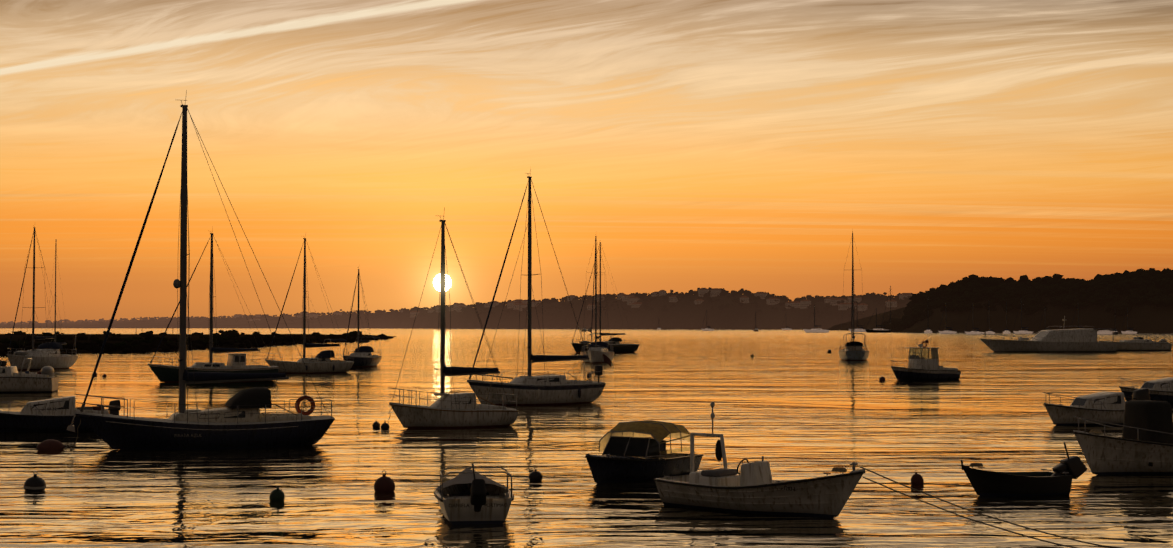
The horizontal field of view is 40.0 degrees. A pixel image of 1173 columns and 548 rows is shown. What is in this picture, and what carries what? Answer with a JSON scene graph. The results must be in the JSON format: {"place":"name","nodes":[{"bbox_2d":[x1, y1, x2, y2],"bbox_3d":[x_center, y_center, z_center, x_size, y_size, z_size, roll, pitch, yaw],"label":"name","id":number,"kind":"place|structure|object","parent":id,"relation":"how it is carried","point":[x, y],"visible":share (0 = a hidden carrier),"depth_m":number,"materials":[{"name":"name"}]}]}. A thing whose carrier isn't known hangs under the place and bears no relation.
{"place":"outdoors","nodes":[
{"label":"outdoors","id":0,"kind":"place"},
{"bbox_2d":[433,274,451,291],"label":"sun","id":1,"kind":"object","parent":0,"point":[436,284],"visible":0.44,"depth_m":29770.12,"materials":[{"name":"white"}]},
{"bbox_2d":[0,287,912,328],"bbox_3d":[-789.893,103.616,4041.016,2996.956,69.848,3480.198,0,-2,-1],"label":"shore hills","id":2,"kind":"structure","parent":0,"point":[733,309],"depth_m":2847.55,"materials":[{"name":"black plant"}]},
{"bbox_2d":[0,328,1172,547],"bbox_3d":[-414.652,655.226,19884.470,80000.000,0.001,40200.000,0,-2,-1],"label":"water surface","id":3,"kind":"object","parent":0,"point":[796,404],"depth_m":49.82,"materials":[{"name":"orange liquid"}]},
{"bbox_2d":[0,358,58,392],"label":"motorboat","id":4,"kind":"object","parent":3,"relation":"on","point":[13,380],"visible":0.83,"depth_m":94.39,"materials":[{"name":"plastic"}]},
{"bbox_2d":[24,471,45,491],"bbox_3d":[-13.022,5.462,37.979,0.502,1.672,0.502,4,5,-1],"label":"buoy","id":5,"kind":"object","parent":3,"relation":"on","point":[35,482],"visible":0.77,"depth_m":37.77,"materials":[{"name":"black paint"}]},
{"bbox_2d":[7,227,77,369],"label":"sailboat","id":6,"kind":"object","parent":3,"relation":"on","point":[42,355],"visible":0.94,"depth_m":145.95,"materials":[{"name":"white plastic"}]},
{"bbox_2d":[36,439,66,450],"bbox_3d":[-16.730,5.420,50.428,0.925,0.500,0.500,1,-2,-26],"label":"buoy","id":7,"kind":"object","parent":3,"relation":"on","point":[49,445],"visible":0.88,"depth_m":50.23,"materials":[{"name":"red plastic"}]},
{"bbox_2d":[0,396,120,431],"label":"cuddy boat","id":8,"kind":"object","parent":3,"relation":"on","point":[52,415],"visible":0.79,"depth_m":59.10,"materials":[{"name":"black paint"}]},
{"bbox_2d":[0,329,395,355],"bbox_3d":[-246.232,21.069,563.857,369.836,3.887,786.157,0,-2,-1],"label":"breakwater","id":9,"kind":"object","parent":3,"relation":"on","point":[147,341],"visible":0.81,"depth_m":338.55,"materials":[{"name":"black stone"}]},
{"bbox_2d":[67,90,334,449],"bbox_3d":[-12.319,0.048,51.751,8.264,11.900,2.817,1,-2,-21],"label":"sailboat","id":10,"kind":"object","parent":3,"relation":"on","point":[237,420],"visible":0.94,"depth_m":51.24,"materials":[{"name":"black paint"}]},
{"bbox_2d":[68,412,81,448],"bbox_3d":[-16.017,4.901,50.444,0.658,1.171,0.086,-1,-2,38],"label":"mooring rope","id":11,"kind":"object","parent":10,"relation":"hanging from","point":[77,435],"visible":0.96,"depth_m":50.38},
{"bbox_2d":[147,228,278,381],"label":"sailboat","id":12,"kind":"object","parent":3,"relation":"on","point":[236,363],"visible":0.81,"depth_m":113.52,"materials":[{"name":"black paint"}]},
{"bbox_2d":[269,485,284,500],"bbox_3d":[-6.922,5.441,35.811,0.340,1.555,0.340,7,9,-1],"label":"buoy","id":13,"kind":"object","parent":3,"relation":"on","point":[277,494],"visible":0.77,"depth_m":35.61,"materials":[{"name":"green plastic"}]},
{"bbox_2d":[265,233,353,372],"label":"sailboat","id":14,"kind":"object","parent":3,"relation":"on","point":[321,362],"visible":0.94,"depth_m":134.46,"materials":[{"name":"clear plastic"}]},
{"bbox_2d":[343,267,381,366],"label":"sailboat","id":15,"kind":"object","parent":3,"relation":"on","point":[362,356],"visible":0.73,"depth_m":156.80,"materials":[{"name":"white paint"}]},
{"bbox_2d":[372,421,379,426],"bbox_3d":[-8.073,6.339,61.877,0.300,1.491,0.300,0,-2,-1],"label":"buoy","id":16,"kind":"object","parent":3,"relation":"on","point":[376,424],"visible":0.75,"depth_m":61.79,"materials":[{"name":"black paint"}]},
{"bbox_2d":[374,470,394,492],"bbox_3d":[-4.698,5.440,37.621,0.500,1.697,0.500,-3,-6,-1],"label":"buoy","id":17,"kind":"object","parent":3,"relation":"on","point":[384,483],"visible":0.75,"depth_m":37.50,"materials":[{"name":"red plastic"}]},
{"bbox_2d":[381,420,389,428],"bbox_3d":[-7.589,6.281,60.694,0.340,1.530,0.340,0,-2,-1],"label":"buoy","id":18,"kind":"object","parent":3,"relation":"on","point":[384,425],"visible":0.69,"depth_m":60.59,"materials":[{"name":"black paint"}]},
{"bbox_2d":[388,207,518,427],"bbox_3d":[-5.232,1.837,62.072,5.062,8.800,2.074,1,-2,-26],"label":"sailboat","id":19,"kind":"object","parent":3,"relation":"on","point":[463,409],"visible":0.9,"depth_m":61.67,"materials":[{"name":"white wood"}]},
{"bbox_2d":[434,463,513,524],"bbox_3d":[-2.334,4.484,33.085,1.595,1.472,4.527,0,-2,-7],"label":"tender boat","id":20,"kind":"object","parent":3,"relation":"on","point":[467,495],"visible":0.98,"depth_m":31.51,"materials":[{"name":"plastic"}]},
{"bbox_2d":[434,170,610,405],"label":"sailboat","id":21,"kind":"object","parent":3,"relation":"on","point":[546,389],"visible":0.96,"depth_m":80.14,"materials":[{"name":"white paint"}]},
{"bbox_2d":[529,467,542,480],"bbox_3d":[-1.279,5.618,40.480,0.360,1.531,0.360,0,-2,-1],"label":"buoy","id":22,"kind":"object","parent":3,"relation":"on","point":[535,475],"visible":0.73,"depth_m":40.37,"materials":[{"name":"black paint"}]},
{"bbox_2d":[580,236,613,362],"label":"white yacht","id":23,"kind":"object","parent":3,"relation":"on","point":[596,351],"visible":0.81,"depth_m":174.09,"materials":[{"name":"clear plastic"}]},
{"bbox_2d":[571,240,638,352],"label":"sailboat","id":24,"kind":"object","parent":3,"relation":"on","point":[618,347],"visible":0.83,"depth_m":240.11,"materials":[{"name":"black paint"}]},
{"bbox_2d":[585,420,703,483],"bbox_3d":[1.169,4.623,40.999,1.942,1.712,4.403,-1,-2,33],"label":"runabout boat","id":25,"kind":"object","parent":3,"relation":"on","point":[631,451],"visible":0.85,"depth_m":40.72,"materials":[{"name":"black paint"}]},
{"bbox_2d":[701,312,713,330],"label":"sloop","id":26,"kind":"object","parent":3,"relation":"on","point":[707,329],"visible":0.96,"depth_m":1605.62,"materials":[{"name":"white"}]},
{"bbox_2d":[654,401,864,517],"bbox_3d":[3.769,3.982,33.609,4.803,2.550,1.882,-2,-3,43],"label":"fishing boat","id":27,"kind":"object","parent":3,"relation":"on","point":[753,488],"visible":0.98,"depth_m":33.20,"materials":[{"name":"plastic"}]},
{"bbox_2d":[803,305,829,332],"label":"sailboat","id":28,"kind":"object","parent":3,"relation":"on","point":[815,330],"visible":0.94,"depth_m":1069.90,"materials":[{"name":"white"}]},
{"bbox_2d":[839,231,868,360],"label":"sailboat","id":29,"kind":"object","parent":3,"relation":"on","point":[853,350],"visible":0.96,"depth_m":186.90,"materials":[{"name":"white plastic"}]},
{"bbox_2d":[849,304,865,331],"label":"sloop","id":30,"kind":"object","parent":3,"relation":"on","point":[861,329],"visible":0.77,"depth_m":1205.91,"materials":[{"name":"white"}]},
{"bbox_2d":[865,312,890,332],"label":"sailboat","id":31,"kind":"object","parent":3,"relation":"on","point":[877,330],"visible":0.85,"depth_m":1071.36,"materials":[{"name":"black paint"}]},
{"bbox_2d":[881,286,897,328],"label":"sloop","id":32,"kind":"object","parent":3,"relation":"on","point":[890,306],"visible":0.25,"depth_m":1207.14,"materials":[{"name":"white"}]},
{"bbox_2d":[911,470,923,484],"bbox_3d":[8.155,5.571,39.429,0.320,1.542,0.320,-5,-10,-1],"label":"buoy","id":33,"kind":"object","parent":3,"relation":"on","point":[916,479],"visible":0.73,"depth_m":39.41,"materials":[{"name":"red plastic"}]},
{"bbox_2d":[891,330,960,379],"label":"pilothouse boat","id":34,"kind":"object","parent":3,"relation":"on","point":[920,368],"visible":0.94,"depth_m":116.86,"materials":[{"name":"black paint"}]},
{"bbox_2d":[924,306,931,332],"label":"sloop","id":35,"kind":"object","parent":3,"relation":"on","point":[928,329],"visible":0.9,"depth_m":964.99,"materials":[{"name":"white"}]},
{"bbox_2d":[938,308,956,333],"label":"sloop","id":36,"kind":"object","parent":3,"relation":"on","point":[949,331],"visible":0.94,"depth_m":877.78,"materials":[{"name":"white"}]},
{"bbox_2d":[863,477,1077,547],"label":"white rope","id":37,"kind":"object","parent":3,"relation":"on","point":[972,519],"visible":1,"depth_m":29.74,"materials":[{"name":"white fabric"}]},
{"bbox_2d":[964,310,983,334],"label":"sloop","id":38,"kind":"object","parent":3,"relation":"on","point":[976,332],"visible":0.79,"depth_m":804.41,"materials":[{"name":"white"}]},
{"bbox_2d":[986,306,994,334],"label":"sloop","id":39,"kind":"object","parent":3,"relation":"on","point":[990,331],"visible":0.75,"depth_m":804.49,"materials":[{"name":"white"}]},
{"bbox_2d":[860,466,1123,547],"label":"white rope","id":40,"kind":"object","parent":3,"relation":"on","point":[990,516],"visible":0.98,"depth_m":29.83,"materials":[{"name":"white fabric"}]},
{"bbox_2d":[1003,301,1010,333],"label":"sloop","id":41,"kind":"object","parent":3,"relation":"on","point":[1006,331],"visible":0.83,"depth_m":878.94,"materials":[{"name":"white"}]},
{"bbox_2d":[1013,299,1032,333],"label":"sloop","id":42,"kind":"object","parent":3,"relation":"on","point":[1024,331],"visible":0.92,"depth_m":879.14,"materials":[{"name":"white"}]},
{"bbox_2d":[961,442,1086,496],"bbox_3d":[10.045,4.616,37.039,3.256,1.466,1.300,1,-2,-17],"label":"dinghy","id":43,"kind":"object","parent":3,"relation":"on","point":[1057,481],"visible":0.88,"depth_m":36.59,"materials":[{"name":"black paint"}]},
{"bbox_2d":[980,316,1117,351],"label":"motor yacht","id":44,"kind":"object","parent":3,"relation":"on","point":[1071,340],"visible":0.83,"depth_m":246.01,"materials":[{"name":"white plastic"}]},
{"bbox_2d":[1043,388,1149,424],"bbox_3d":[20.222,5.518,63.823,5.160,1.930,1.945,1,-2,-21],"label":"cuddy boat","id":45,"kind":"object","parent":3,"relation":"on","point":[1105,406],"visible":0.73,"depth_m":63.10,"materials":[{"name":"plastic"}]},
{"bbox_2d":[1097,329,1113,333],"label":"motor yacht","id":46,"kind":"object","parent":3,"relation":"on","point":[1105,331],"visible":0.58,"depth_m":805.62,"materials":[{"name":"white"}]},
{"bbox_2d":[1112,319,1118,334],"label":"sloop","id":47,"kind":"object","parent":3,"relation":"on","point":[1115,332],"visible":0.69,"depth_m":805.69,"materials":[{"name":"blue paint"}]},
{"bbox_2d":[1073,400,1172,474],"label":"open boat","id":48,"kind":"object","parent":3,"relation":"on","point":[1143,444],"visible":0.96,"depth_m":41.90,"materials":[{"name":"plastic"}]},
{"bbox_2d":[1121,308,1136,333],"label":"sloop","id":49,"kind":"object","parent":3,"relation":"on","point":[1130,331],"visible":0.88,"depth_m":880.24,"materials":[{"name":"white"}]},
{"bbox_2d":[1100,336,1171,350],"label":"cruiser boat","id":50,"kind":"object","parent":3,"relation":"on","point":[1141,344],"visible":0.67,"depth_m":260.39,"materials":[{"name":"plastic"}]},
{"bbox_2d":[1119,377,1172,403],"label":"boat","id":51,"kind":"object","parent":3,"relation":"on","point":[1161,389],"visible":0.69,"depth_m":80.82,"materials":[{"name":"paint"}]},
{"bbox_2d":[0,0,1172,322],"label":"sky","id":52,"kind":"structure","parent":0,"point":[730,145],"materials":[{"name":"orange"}]},
{"bbox_2d":[825,268,1172,332],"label":"headland","id":53,"kind":"structure","parent":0,"point":[1143,296],"depth_m":1079.49,"materials":[{"name":"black plant"}]}
]}

